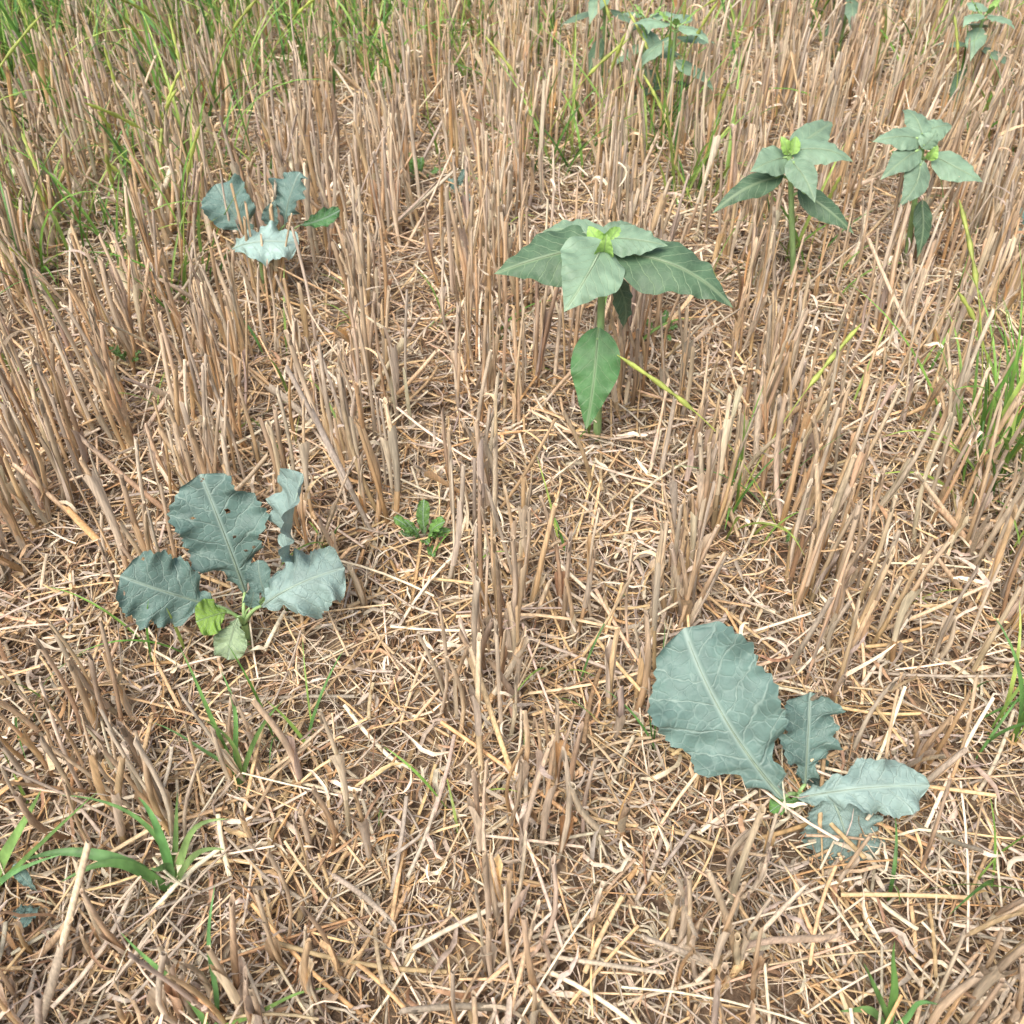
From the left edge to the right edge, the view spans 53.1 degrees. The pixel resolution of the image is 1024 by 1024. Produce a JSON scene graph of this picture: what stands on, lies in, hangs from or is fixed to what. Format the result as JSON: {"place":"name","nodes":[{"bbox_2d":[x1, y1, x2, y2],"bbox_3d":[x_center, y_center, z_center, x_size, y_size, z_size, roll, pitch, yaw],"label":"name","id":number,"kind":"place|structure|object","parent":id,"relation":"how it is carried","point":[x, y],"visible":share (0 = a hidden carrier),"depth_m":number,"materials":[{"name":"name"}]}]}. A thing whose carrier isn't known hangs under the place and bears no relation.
{"place":"outdoors","nodes":[
{"label":"outdoors","id":0,"kind":"place"},
{"bbox_2d":[0,0,1023,1023],"bbox_3d":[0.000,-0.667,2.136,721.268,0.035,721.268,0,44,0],"label":"ground","id":1,"kind":"structure","parent":0,"point":[777,987],"depth_m":1.25,"materials":[{"name":"beige plant"}]},
{"bbox_2d":[12,863,39,926],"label":"weed","id":2,"kind":"object","parent":1,"relation":"on","point":[23,877],"visible":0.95,"depth_m":0.99,"materials":[{"name":"green plant"}]},
{"bbox_2d":[13,78,46,101],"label":"weed","id":3,"kind":"object","parent":1,"relation":"on","point":[15,90],"visible":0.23,"depth_m":2.38,"materials":[{"name":"green plant"}]},
{"bbox_2d":[0,790,96,885],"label":"grass clump","id":4,"kind":"object","parent":1,"relation":"on","point":[8,847],"visible":1,"depth_m":1.00,"materials":[{"name":"green plant"}]},
{"bbox_2d":[109,343,140,361],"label":"weed","id":5,"kind":"object","parent":1,"relation":"on","point":[116,351],"visible":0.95,"depth_m":1.63,"materials":[{"name":"green plant"}]},
{"bbox_2d":[28,792,224,895],"bbox_3d":[-0.378,0.333,1.022,0.210,0.104,0.072,-3,44,-3],"label":"grass clump","id":6,"kind":"object","parent":1,"relation":"on","point":[104,858],"visible":0.87,"depth_m":1.01,"materials":[{"name":"green plant"}]},
{"bbox_2d":[155,648,283,789],"bbox_3d":[-0.304,0.227,1.090,0.128,0.162,0.063,9,45,10],"label":"grass clump","id":7,"kind":"object","parent":1,"relation":"on","point":[236,754],"visible":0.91,"depth_m":1.08,"materials":[{"name":"green plant"}]},
{"bbox_2d":[121,885,328,1023],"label":"grass clump","id":8,"kind":"object","parent":1,"relation":"on","point":[198,1013],"visible":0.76,"depth_m":0.92,"materials":[{"name":"green plant"}]},
{"bbox_2d":[116,468,345,659],"bbox_3d":[-0.322,0.075,1.211,0.253,0.237,0.144,0,44,0],"label":"rapeseed plant","id":9,"kind":"object","parent":1,"relation":"on","point":[313,584],"visible":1,"depth_m":1.20,"materials":[{"name":"green plant"}]},
{"bbox_2d":[201,171,339,294],"bbox_3d":[-0.413,-0.455,1.773,0.231,0.238,0.136,0,44,0],"label":"rapeseed plant","id":10,"kind":"object","parent":1,"relation":"on","point":[291,187],"visible":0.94,"depth_m":1.74,"materials":[{"name":"green plant"}]},
{"bbox_2d":[393,152,442,178],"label":"weed","id":11,"kind":"object","parent":1,"relation":"on","point":[420,162],"visible":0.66,"depth_m":2.08,"materials":[{"name":"green plant"}]},
{"bbox_2d":[393,499,450,556],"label":"weed","id":12,"kind":"object","parent":1,"relation":"on","point":[422,517],"visible":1,"depth_m":1.34,"materials":[{"name":"green plant"}]},
{"bbox_2d":[448,169,470,200],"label":"weed","id":13,"kind":"object","parent":1,"relation":"on","point":[460,178],"visible":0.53,"depth_m":2.02,"materials":[{"name":"green plant"}]},
{"bbox_2d":[0,0,1023,1023],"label":"wheat stubble","id":14,"kind":"object","parent":1,"relation":"on","point":[852,66],"visible":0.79,"depth_m":1.55,"materials":[{"name":"beige plant"}]},
{"bbox_2d":[0,0,1023,759],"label":"green grass","id":15,"kind":"structure","parent":1,"relation":"on","point":[30,20],"depth_m":2.10,"materials":[{"name":"green plant"}]},
{"bbox_2d":[2,3,1023,914],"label":"grass seedlings","id":16,"kind":"object","parent":1,"relation":"on","point":[894,865],"depth_m":1.23,"materials":[{"name":"green plant"}]},
{"bbox_2d":[557,0,642,90],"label":"young sunflower","id":17,"kind":"object","parent":1,"relation":"on","point":[591,13],"visible":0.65,"depth_m":2.37,"materials":[{"name":"green plant"}]},
{"bbox_2d":[495,219,732,441],"bbox_3d":[0.129,-0.218,1.409,0.305,0.362,0.150,0,44,0],"label":"young sunflower","id":18,"kind":"object","parent":1,"relation":"on","point":[581,261],"visible":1,"depth_m":1.31,"materials":[{"name":"green plant"}]},
{"bbox_2d":[608,4,681,83],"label":"young sunflower","id":19,"kind":"object","parent":1,"relation":"on","point":[652,39],"visible":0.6,"depth_m":2.28,"materials":[{"name":"green plant"}]},
{"bbox_2d":[646,310,677,340],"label":"weed","id":20,"kind":"object","parent":1,"relation":"on","point":[664,320],"visible":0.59,"depth_m":1.73,"materials":[{"name":"green plant"}]},
{"bbox_2d":[632,7,717,133],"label":"young sunflower","id":21,"kind":"object","parent":1,"relation":"on","point":[654,51],"visible":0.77,"depth_m":2.17,"materials":[{"name":"green plant"}]},
{"bbox_2d":[712,119,853,291],"bbox_3d":[0.483,-0.478,1.734,0.269,0.290,0.151,-27,50,-25],"label":"young sunflower","id":22,"kind":"object","parent":1,"relation":"on","point":[808,146],"visible":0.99,"depth_m":1.68,"materials":[{"name":"green plant"}]},
{"bbox_2d":[647,621,929,867],"bbox_3d":[0.280,0.243,1.067,0.298,0.187,0.121,21,48,21],"label":"rapeseed plant","id":23,"kind":"object","parent":1,"relation":"on","point":[714,709],"visible":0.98,"depth_m":1.07,"materials":[{"name":"green plant"}]},
{"bbox_2d":[785,529,799,547],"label":"weed","id":24,"kind":"object","parent":1,"relation":"on","point":[788,537],"visible":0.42,"depth_m":1.36,"materials":[{"name":"green plant"}]},
{"bbox_2d":[825,0,883,57],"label":"young sunflower","id":25,"kind":"object","parent":1,"relation":"on","point":[851,9],"visible":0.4,"depth_m":2.53,"materials":[{"name":"green plant"}]},
{"bbox_2d":[842,942,936,1023],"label":"grass clump","id":26,"kind":"object","parent":1,"relation":"on","point":[893,998],"visible":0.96,"depth_m":0.92,"materials":[{"name":"green plant"}]},
{"bbox_2d":[873,109,982,265],"bbox_3d":[0.689,-0.550,1.814,0.175,0.270,0.166,-11,45,-11],"label":"young sunflower","id":27,"kind":"object","parent":1,"relation":"on","point":[907,157],"visible":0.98,"depth_m":1.73,"materials":[{"name":"green plant"}]},
{"bbox_2d":[934,0,1014,101],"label":"young sunflower","id":28,"kind":"object","parent":1,"relation":"on","point":[974,33],"visible":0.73,"depth_m":2.23,"materials":[{"name":"green plant"}]},
{"bbox_2d":[1013,207,1023,239],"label":"weed","id":29,"kind":"object","parent":1,"relation":"on","point":[1020,229],"visible":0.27,"depth_m":1.92,"materials":[{"name":"green plant"}]}
]}

